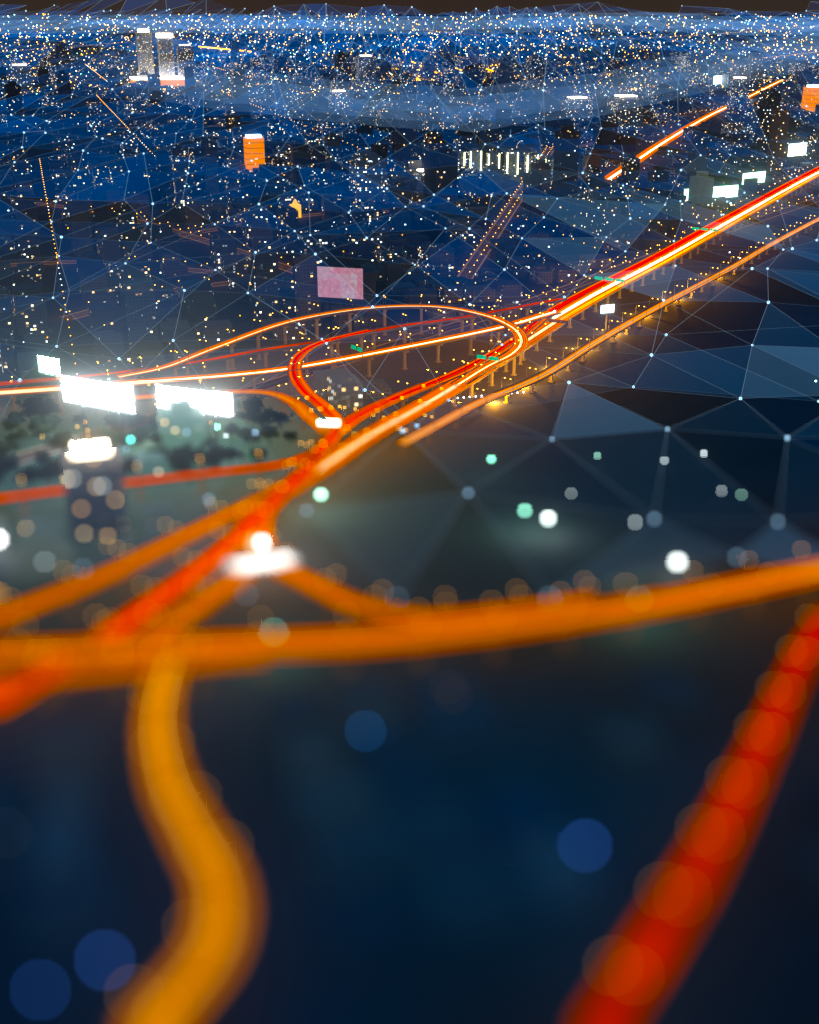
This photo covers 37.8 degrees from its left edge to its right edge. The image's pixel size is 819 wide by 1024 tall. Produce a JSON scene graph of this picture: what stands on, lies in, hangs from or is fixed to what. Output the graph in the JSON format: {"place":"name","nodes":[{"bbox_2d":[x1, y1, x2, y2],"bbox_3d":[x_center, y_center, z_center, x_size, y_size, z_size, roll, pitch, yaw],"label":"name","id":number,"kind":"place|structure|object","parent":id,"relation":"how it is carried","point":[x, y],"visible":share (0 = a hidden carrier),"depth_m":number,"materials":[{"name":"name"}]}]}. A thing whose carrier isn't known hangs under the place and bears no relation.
{"place":"outdoors","nodes":[
{"label":"outdoors","id":0,"kind":"place"},
{"bbox_2d":[61,439,128,542],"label":"tower","id":1,"kind":"structure","parent":0,"point":[94,486],"depth_m":721.14,"materials":[{"name":"beige"}]},
{"bbox_2d":[0,14,817,991],"bbox_3d":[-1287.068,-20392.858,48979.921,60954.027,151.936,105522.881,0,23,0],"label":"city lights","id":2,"kind":"object","parent":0,"point":[548,518],"visible":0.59,"depth_m":5593.41},
{"bbox_2d":[0,15,818,1023],"bbox_3d":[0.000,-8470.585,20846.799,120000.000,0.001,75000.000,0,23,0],"label":"ground","id":3,"kind":"structure","parent":0,"point":[422,529],"depth_m":663.15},
{"bbox_2d":[0,441,11,456],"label":"tree","id":4,"kind":"object","parent":3,"relation":"on","point":[4,448],"visible":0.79,"depth_m":841.29,"materials":[{"name":"grey plant"}]},
{"bbox_2d":[0,452,20,485],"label":"tree","id":5,"kind":"object","parent":3,"relation":"on","point":[7,464],"visible":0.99,"depth_m":808.04,"materials":[{"name":"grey plant"}]},
{"bbox_2d":[3,432,18,440],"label":"tree","id":6,"kind":"object","parent":3,"relation":"on","point":[10,436],"visible":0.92,"depth_m":879.72,"materials":[{"name":"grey plant"}]},
{"bbox_2d":[1,417,21,432],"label":"tree","id":7,"kind":"object","parent":3,"relation":"on","point":[9,424],"visible":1,"depth_m":903.84,"materials":[{"name":"grey plant"}]},
{"bbox_2d":[2,438,20,455],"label":"tree","id":8,"kind":"object","parent":3,"relation":"on","point":[11,443],"visible":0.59,"depth_m":863.52,"materials":[{"name":"grey plant"}]},
{"bbox_2d":[8,410,26,427],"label":"tree","id":9,"kind":"object","parent":3,"relation":"on","point":[16,415],"visible":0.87,"depth_m":920.42,"materials":[{"name":"grey plant"}]},
{"bbox_2d":[10,470,25,483],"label":"tree","id":10,"kind":"object","parent":3,"relation":"on","point":[20,474],"visible":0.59,"depth_m":806.80,"materials":[{"name":"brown plant"}]},
{"bbox_2d":[8,64,33,92],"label":"tower","id":11,"kind":"structure","parent":3,"relation":"on","point":[21,74],"depth_m":4528.47,"materials":[{"name":"blue"}]},
{"bbox_2d":[13,428,31,445],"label":"tree","id":12,"kind":"object","parent":3,"relation":"on","point":[22,433],"visible":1,"depth_m":883.25,"materials":[{"name":"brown plant"}]},
{"bbox_2d":[16,464,41,489],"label":"tree","id":13,"kind":"object","parent":3,"relation":"on","point":[30,475],"visible":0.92,"depth_m":799.26,"materials":[{"name":"brown plant"}]},
{"bbox_2d":[14,396,43,415],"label":"tree","id":14,"kind":"object","parent":3,"relation":"on","point":[30,402],"visible":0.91,"depth_m":932.67,"materials":[{"name":"grey plant"}]},
{"bbox_2d":[26,403,47,417],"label":"tree","id":15,"kind":"object","parent":3,"relation":"on","point":[38,411],"visible":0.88,"depth_m":929.66,"materials":[{"name":"brown plant"}]},
{"bbox_2d":[28,415,50,437],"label":"tree","id":16,"kind":"object","parent":3,"relation":"on","point":[33,420],"visible":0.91,"depth_m":898.79,"materials":[{"name":"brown plant"}]},
{"bbox_2d":[32,450,53,465],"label":"tree","id":17,"kind":"object","parent":3,"relation":"on","point":[43,457],"visible":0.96,"depth_m":831.16,"materials":[{"name":"brown plant"}]},
{"bbox_2d":[31,422,55,441],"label":"tree","id":18,"kind":"object","parent":3,"relation":"on","point":[41,430],"visible":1,"depth_m":891.22,"materials":[{"name":"green plant"}]},
{"bbox_2d":[34,415,55,434],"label":"tree","id":19,"kind":"object","parent":3,"relation":"on","point":[52,421],"visible":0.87,"depth_m":902.45,"materials":[{"name":"green plant"}]},
{"bbox_2d":[37,354,60,399],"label":"billboard","id":20,"kind":"object","parent":3,"relation":"on","point":[45,362],"visible":0.88,"depth_m":971.78,"materials":[{"name":"white metal"}]},
{"bbox_2d":[36,460,62,486],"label":"tree","id":21,"kind":"object","parent":3,"relation":"on","point":[48,471],"visible":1,"depth_m":796.10,"materials":[{"name":"grey plant"}]},
{"bbox_2d":[37,397,62,415],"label":"tree","id":22,"kind":"object","parent":3,"relation":"on","point":[49,406],"visible":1,"depth_m":929.87,"materials":[{"name":"grey plant"}]},
{"bbox_2d":[44,431,72,443],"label":"tree","id":23,"kind":"object","parent":3,"relation":"on","point":[58,434],"visible":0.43,"depth_m":863.49,"materials":[{"name":"green plant"}]},
{"bbox_2d":[43,431,75,451],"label":"tree","id":24,"kind":"object","parent":3,"relation":"on","point":[64,443],"visible":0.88,"depth_m":854.12,"materials":[{"name":"plant"}]},
{"bbox_2d":[60,374,135,436],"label":"billboard","id":25,"kind":"object","parent":3,"relation":"on","point":[117,397],"visible":0.98,"depth_m":894.91,"materials":[{"name":"grey metal"}]},
{"bbox_2d":[90,434,119,446],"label":"tree","id":26,"kind":"object","parent":3,"relation":"on","point":[111,441],"visible":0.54,"depth_m":862.92,"materials":[{"name":"green plant"}]},
{"bbox_2d":[93,426,119,440],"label":"tree","id":27,"kind":"object","parent":3,"relation":"on","point":[104,432],"visible":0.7,"depth_m":873.14,"materials":[{"name":"green plant"}]},
{"bbox_2d":[103,411,123,428],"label":"tree","id":28,"kind":"object","parent":3,"relation":"on","point":[110,418],"visible":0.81,"depth_m":905.55,"materials":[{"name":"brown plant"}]},
{"bbox_2d":[114,430,144,446],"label":"tree","id":29,"kind":"object","parent":3,"relation":"on","point":[123,440],"visible":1,"depth_m":862.10,"materials":[{"name":"green plant"}]},
{"bbox_2d":[115,412,145,431],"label":"tree","id":30,"kind":"object","parent":3,"relation":"on","point":[135,419],"visible":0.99,"depth_m":904.26,"materials":[{"name":"grey plant"}]},
{"bbox_2d":[121,454,139,478],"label":"tree","id":31,"kind":"object","parent":3,"relation":"on","point":[129,464],"visible":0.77,"depth_m":805.14,"materials":[{"name":"grey plant"}]},
{"bbox_2d":[127,428,149,441],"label":"tree","id":32,"kind":"object","parent":3,"relation":"on","point":[143,432],"visible":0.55,"depth_m":873.94,"materials":[{"name":"green plant"}]},
{"bbox_2d":[150,412,158,431],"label":"tree","id":33,"kind":"object","parent":3,"relation":"on","point":[154,422],"visible":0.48,"depth_m":897.54,"materials":[{"name":"grey plant"}]},
{"bbox_2d":[147,429,162,445],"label":"tree","id":34,"kind":"object","parent":3,"relation":"on","point":[155,439],"visible":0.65,"depth_m":863.77,"materials":[{"name":"green plant"}]},
{"bbox_2d":[130,29,184,85],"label":"twin tower","id":35,"kind":"structure","parent":3,"relation":"on","point":[165,50],"depth_m":4807.95,"materials":[{"name":"beige"}]},
{"bbox_2d":[144,444,171,458],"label":"tree","id":36,"kind":"object","parent":3,"relation":"on","point":[163,450],"visible":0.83,"depth_m":843.40,"materials":[{"name":"green plant"}]},
{"bbox_2d":[166,452,193,481],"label":"tree","id":37,"kind":"object","parent":3,"relation":"on","point":[183,462],"visible":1,"depth_m":811.76,"materials":[{"name":"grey plant"}]},
{"bbox_2d":[170,442,194,461],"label":"tree","id":38,"kind":"object","parent":3,"relation":"on","point":[178,452],"visible":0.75,"depth_m":833.56,"materials":[{"name":"grey plant"}]},
{"bbox_2d":[176,44,195,87],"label":"tower","id":39,"kind":"structure","parent":3,"relation":"on","point":[185,54],"depth_m":4819.69,"materials":[{"name":"blue"}]},
{"bbox_2d":[155,384,233,440],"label":"billboard","id":40,"kind":"object","parent":3,"relation":"on","point":[206,400],"visible":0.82,"depth_m":889.19,"materials":[{"name":"grey metal"}]},
{"bbox_2d":[192,449,222,468],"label":"tree","id":41,"kind":"object","parent":3,"relation":"on","point":[204,458],"visible":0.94,"depth_m":822.00,"materials":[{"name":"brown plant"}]},
{"bbox_2d":[201,433,218,446],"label":"tree","id":42,"kind":"object","parent":3,"relation":"on","point":[209,441],"visible":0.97,"depth_m":865.22,"materials":[{"name":"green plant"}]},
{"bbox_2d":[197,443,230,467],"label":"tree","id":43,"kind":"object","parent":3,"relation":"on","point":[219,451],"visible":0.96,"depth_m":827.16,"materials":[{"name":"grey plant"}]},
{"bbox_2d":[223,421,239,440],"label":"tree","id":44,"kind":"object","parent":3,"relation":"on","point":[230,427],"visible":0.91,"depth_m":891.61,"materials":[{"name":"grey plant"}]},
{"bbox_2d":[223,444,246,466],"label":"tree","id":45,"kind":"object","parent":3,"relation":"on","point":[233,454],"visible":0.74,"depth_m":837.64,"materials":[{"name":"grey plant"}]},
{"bbox_2d":[231,427,253,446],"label":"tree","id":46,"kind":"object","parent":3,"relation":"on","point":[241,432],"visible":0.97,"depth_m":879.84,"materials":[{"name":"green plant"}]},
{"bbox_2d":[233,410,251,419],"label":"tree","id":47,"kind":"object","parent":3,"relation":"on","point":[241,415],"visible":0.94,"depth_m":925.54,"materials":[{"name":"grey plant"}]},
{"bbox_2d":[241,430,261,448],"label":"tree","id":48,"kind":"object","parent":3,"relation":"on","point":[251,437],"visible":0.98,"depth_m":875.66,"materials":[{"name":"grey plant"}]},
{"bbox_2d":[243,402,261,423],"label":"tree","id":49,"kind":"object","parent":3,"relation":"on","point":[253,409],"visible":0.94,"depth_m":928.11,"materials":[{"name":"grey plant"}]},
{"bbox_2d":[242,395,264,414],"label":"tree","id":50,"kind":"object","parent":3,"relation":"on","point":[251,401],"visible":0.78,"depth_m":943.63,"materials":[{"name":"grey plant"}]},
{"bbox_2d":[243,134,264,171],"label":"orange tower","id":51,"kind":"structure","parent":3,"relation":"on","point":[254,151],"depth_m":2335.55,"materials":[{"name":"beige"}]},
{"bbox_2d":[247,447,268,463],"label":"tree","id":52,"kind":"object","parent":3,"relation":"on","point":[261,456],"visible":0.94,"depth_m":842.40,"materials":[{"name":"green plant"}]},
{"bbox_2d":[246,411,274,426],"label":"tree","id":53,"kind":"object","parent":3,"relation":"on","point":[263,418],"visible":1,"depth_m":911.94,"materials":[{"name":"grey plant"}]},
{"bbox_2d":[225,544,300,582],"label":"toll plaza","id":54,"kind":"structure","parent":3,"relation":"on","point":[264,557],"depth_m":673.27,"materials":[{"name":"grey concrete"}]},
{"bbox_2d":[261,426,279,444],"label":"tree","id":55,"kind":"object","parent":3,"relation":"on","point":[270,432],"visible":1,"depth_m":883.25,"materials":[{"name":"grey plant"}]},
{"bbox_2d":[272,411,294,430],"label":"tree","id":56,"kind":"object","parent":3,"relation":"on","point":[279,418],"visible":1,"depth_m":912.27,"materials":[{"name":"grey plant"}]},
{"bbox_2d":[283,430,298,444],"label":"tree","id":57,"kind":"object","parent":3,"relation":"on","point":[290,435],"visible":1,"depth_m":884.58,"materials":[{"name":"green plant"}]},
{"bbox_2d":[290,199,300,217],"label":"gold tower","id":58,"kind":"structure","parent":3,"relation":"on","point":[295,205],"depth_m":1849.54,"materials":[{"name":"beige"}]},
{"bbox_2d":[317,419,339,426],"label":"billboard","id":59,"kind":"object","parent":3,"relation":"on","point":[331,422],"visible":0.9,"depth_m":878.31,"materials":[{"name":"grey metal"}]},
{"bbox_2d":[328,90,349,112],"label":"tower","id":60,"kind":"structure","parent":3,"relation":"on","point":[339,98],"depth_m":3676.04,"materials":[{"name":"blue"}]},
{"bbox_2d":[317,266,363,334],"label":"billboard","id":61,"kind":"object","parent":3,"relation":"on","point":[343,283],"visible":0.98,"depth_m":1165.27,"materials":[{"name":"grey metal"}]},
{"bbox_2d":[320,266,375,311],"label":"building","id":62,"kind":"structure","parent":3,"relation":"on","point":[369,281],"depth_m":1278.95,"materials":[{"name":"grey"}]},
{"bbox_2d":[356,55,375,86],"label":"tower","id":63,"kind":"structure","parent":3,"relation":"on","point":[365,69],"depth_m":4919.51,"materials":[{"name":"blue"}]},
{"bbox_2d":[349,150,388,201],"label":"building","id":64,"kind":"structure","parent":3,"relation":"on","point":[369,167],"depth_m":1999.93,"materials":[{"name":"blue"}]},
{"bbox_2d":[0,40,818,956],"bbox_3d":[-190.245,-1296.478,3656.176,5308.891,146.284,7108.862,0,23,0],"label":"city blocks","id":65,"kind":"structure","parent":3,"relation":"on","point":[462,884],"depth_m":1551.10,"materials":[{"name":"blue"}]},
{"bbox_2d":[0,162,818,1023],"bbox_3d":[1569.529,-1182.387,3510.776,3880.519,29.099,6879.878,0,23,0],"label":"street lights","id":66,"kind":"object","parent":3,"relation":"on","point":[384,588],"visible":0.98,"depth_m":657.47},
{"bbox_2d":[0,178,818,989],"bbox_3d":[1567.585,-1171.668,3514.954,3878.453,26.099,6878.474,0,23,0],"label":"viaduct piers","id":67,"kind":"structure","parent":3,"relation":"on","point":[200,682],"depth_m":926.31,"materials":[{"name":"orange"}]},
{"bbox_2d":[0,657,265,689],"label":"road","id":68,"kind":"structure","parent":67,"relation":"on","point":[84,673],"depth_m":563.73,"materials":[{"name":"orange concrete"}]},
{"bbox_2d":[121,660,244,1023],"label":"viaduct","id":69,"kind":"object","parent":67,"relation":"on","point":[184,987],"visible":1,"depth_m":436.97,"materials":[{"name":"orange concrete"}]},
{"bbox_2d":[0,328,375,503],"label":"curved viaduct","id":70,"kind":"object","parent":67,"relation":"on","point":[304,390],"visible":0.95,"depth_m":813.59,"materials":[{"name":"red concrete"}]},
{"bbox_2d":[0,422,396,625],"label":"viaduct road","id":71,"kind":"structure","parent":67,"relation":"on","point":[112,571],"depth_m":669.97,"materials":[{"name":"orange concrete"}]},
{"bbox_2d":[131,562,266,635],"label":"road","id":72,"kind":"structure","parent":67,"relation":"on","point":[200,604],"depth_m":626.70,"materials":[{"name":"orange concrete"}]},
{"bbox_2d":[134,388,334,434],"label":"ramp road","id":73,"kind":"structure","parent":67,"relation":"on","point":[304,412],"depth_m":947.26,"materials":[{"name":"orange"}]},
{"bbox_2d":[0,311,548,711],"bbox_3d":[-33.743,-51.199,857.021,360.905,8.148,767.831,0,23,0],"label":"highway","id":74,"kind":"structure","parent":67,"relation":"on","point":[249,526],"depth_m":693.40,"materials":[{"name":"orange"}]},
{"bbox_2d":[0,310,561,396],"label":"road","id":75,"kind":"structure","parent":67,"relation":"on","point":[213,376],"depth_m":1012.23,"materials":[{"name":"orange"}]},
{"bbox_2d":[0,297,566,387],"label":"viaduct","id":76,"kind":"object","parent":67,"relation":"on","point":[95,375],"visible":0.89,"depth_m":1060.87,"materials":[{"name":"orange concrete"}]},
{"bbox_2d":[116,304,527,386],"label":"ramp road","id":77,"kind":"structure","parent":67,"relation":"on","point":[510,353],"depth_m":1082.26,"materials":[{"name":"orange"}]},
{"bbox_2d":[235,322,564,550],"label":"viaduct","id":78,"kind":"object","parent":67,"relation":"on","point":[416,409],"visible":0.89,"depth_m":873.32,"materials":[{"name":"orange concrete"}]},
{"bbox_2d":[475,355,499,367],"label":"sign gantry","id":79,"kind":"object","parent":78,"relation":"on","point":[489,357],"visible":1,"depth_m":1024.87,"materials":[{"name":"green metal"}]},
{"bbox_2d":[0,558,818,665],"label":"viaduct","id":80,"kind":"object","parent":67,"relation":"on","point":[448,632],"visible":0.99,"depth_m":588.83,"materials":[{"name":"orange"}]},
{"bbox_2d":[257,558,601,624],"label":"road","id":81,"kind":"structure","parent":67,"relation":"on","point":[311,584],"depth_m":621.45,"materials":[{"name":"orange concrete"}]},
{"bbox_2d":[396,216,818,446],"bbox_3d":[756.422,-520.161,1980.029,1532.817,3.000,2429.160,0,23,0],"label":"viaduct","id":82,"kind":"object","parent":67,"relation":"on","point":[468,407],"visible":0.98,"depth_m":1088.16,"materials":[{"name":"orange"}]},
{"bbox_2d":[543,166,818,321],"bbox_3d":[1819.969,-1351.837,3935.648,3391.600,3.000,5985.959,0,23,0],"label":"viaduct","id":83,"kind":"object","parent":67,"relation":"on","point":[569,307],"visible":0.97,"depth_m":1493.57,"materials":[{"name":"orange concrete"}]},
{"bbox_2d":[593,276,624,287],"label":"sign gantry","id":84,"kind":"object","parent":83,"relation":"on","point":[611,279],"visible":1,"depth_m":1321.39,"materials":[{"name":"green metal"}]},
{"bbox_2d":[413,169,423,190],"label":"tower","id":85,"kind":"structure","parent":3,"relation":"on","point":[419,174],"depth_m":2008.93,"materials":[{"name":"black"}]},
{"bbox_2d":[452,149,464,165],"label":"tower","id":86,"kind":"structure","parent":3,"relation":"on","point":[461,157],"depth_m":2268.43,"materials":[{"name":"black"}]},
{"bbox_2d":[468,148,481,174],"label":"tower","id":87,"kind":"structure","parent":3,"relation":"on","point":[475,156],"depth_m":2288.87,"materials":[{"name":"black"}]},
{"bbox_2d":[486,150,499,167],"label":"tower","id":88,"kind":"structure","parent":3,"relation":"on","point":[492,157],"depth_m":2269.73,"materials":[{"name":"black"}]},
{"bbox_2d":[504,149,518,176],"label":"tower","id":89,"kind":"structure","parent":3,"relation":"on","point":[511,162],"depth_m":2291.16,"materials":[{"name":"black"}]},
{"bbox_2d":[524,151,538,172],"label":"tower","id":90,"kind":"structure","parent":3,"relation":"on","point":[531,157],"depth_m":2270.31,"materials":[{"name":"black"}]},
{"bbox_2d":[543,155,553,174],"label":"tower","id":91,"kind":"structure","parent":3,"relation":"on","point":[549,159],"depth_m":2253.56,"materials":[{"name":"black"}]},
{"bbox_2d":[561,96,592,123],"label":"building","id":92,"kind":"structure","parent":3,"relation":"on","point":[575,109],"depth_m":3252.69,"materials":[{"name":"blue"}]},
{"bbox_2d":[600,304,614,329],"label":"billboard","id":93,"kind":"object","parent":3,"relation":"on","point":[606,309],"visible":1,"depth_m":1198.98,"materials":[{"name":"grey metal"}]},
{"bbox_2d":[606,95,643,133],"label":"building","id":94,"kind":"structure","parent":3,"relation":"on","point":[625,113],"depth_m":3074.85,"materials":[{"name":"black"}]},
{"bbox_2d":[712,185,738,210],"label":"billboard","id":95,"kind":"object","parent":3,"relation":"on","point":[727,191],"visible":0.84,"depth_m":1899.21,"materials":[{"name":"grey metal"}]},
{"bbox_2d":[726,77,749,109],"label":"tower","id":96,"kind":"structure","parent":3,"relation":"on","point":[738,87],"depth_m":3672.53,"materials":[{"name":"blue"}]},
{"bbox_2d":[741,171,765,195],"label":"billboard","id":97,"kind":"object","parent":3,"relation":"on","point":[760,175],"visible":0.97,"depth_m":2056.17,"materials":[{"name":"grey metal"}]},
{"bbox_2d":[749,109,757,142],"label":"tower","id":98,"kind":"structure","parent":3,"relation":"on","point":[753,123],"depth_m":2871.30,"materials":[{"name":"blue"}]},
{"bbox_2d":[787,142,806,167],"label":"billboard","id":99,"kind":"object","parent":3,"relation":"on","point":[796,149],"visible":0.95,"depth_m":2410.40,"materials":[{"name":"grey metal"}]},
{"bbox_2d":[801,85,818,111],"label":"tower","id":100,"kind":"structure","parent":3,"relation":"on","point":[810,97],"depth_m":3627.45,"materials":[{"name":"orange"}]},
{"bbox_2d":[0,0,818,14],"label":"sky","id":101,"kind":"structure","parent":0,"point":[7,7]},
{"bbox_2d":[2,5,818,599],"bbox_3d":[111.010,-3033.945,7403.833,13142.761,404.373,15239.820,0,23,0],"label":"light dots","id":102,"kind":"object","parent":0,"point":[414,265],"visible":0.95,"depth_m":1372.45,"materials":[{"name":"white"}]},
{"bbox_2d":[6,27,818,463],"bbox_3d":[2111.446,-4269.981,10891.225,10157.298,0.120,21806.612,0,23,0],"label":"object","id":103,"kind":"structure","parent":0,"point":[474,263],"depth_m":1487.07,"materials":[{"name":"grey concrete"}]},
{"bbox_2d":[9,27,815,451],"bbox_3d":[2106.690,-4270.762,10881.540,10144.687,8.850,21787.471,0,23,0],"label":"street lamp posts","id":104,"kind":"object","parent":103,"relation":"on","point":[399,331],"visible":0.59,"depth_m":1589.75,"materials":[{"name":"silver metal"}]},
{"bbox_2d":[603,80,784,179],"bbox_3d":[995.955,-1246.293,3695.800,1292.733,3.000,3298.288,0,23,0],"label":"viaduct road","id":105,"kind":"structure","parent":0,"point":[647,153],"depth_m":2882.63,"materials":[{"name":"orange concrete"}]},
{"bbox_2d":[577,605,818,1023],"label":"road","id":106,"kind":"structure","parent":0,"point":[651,948],"depth_m":438.03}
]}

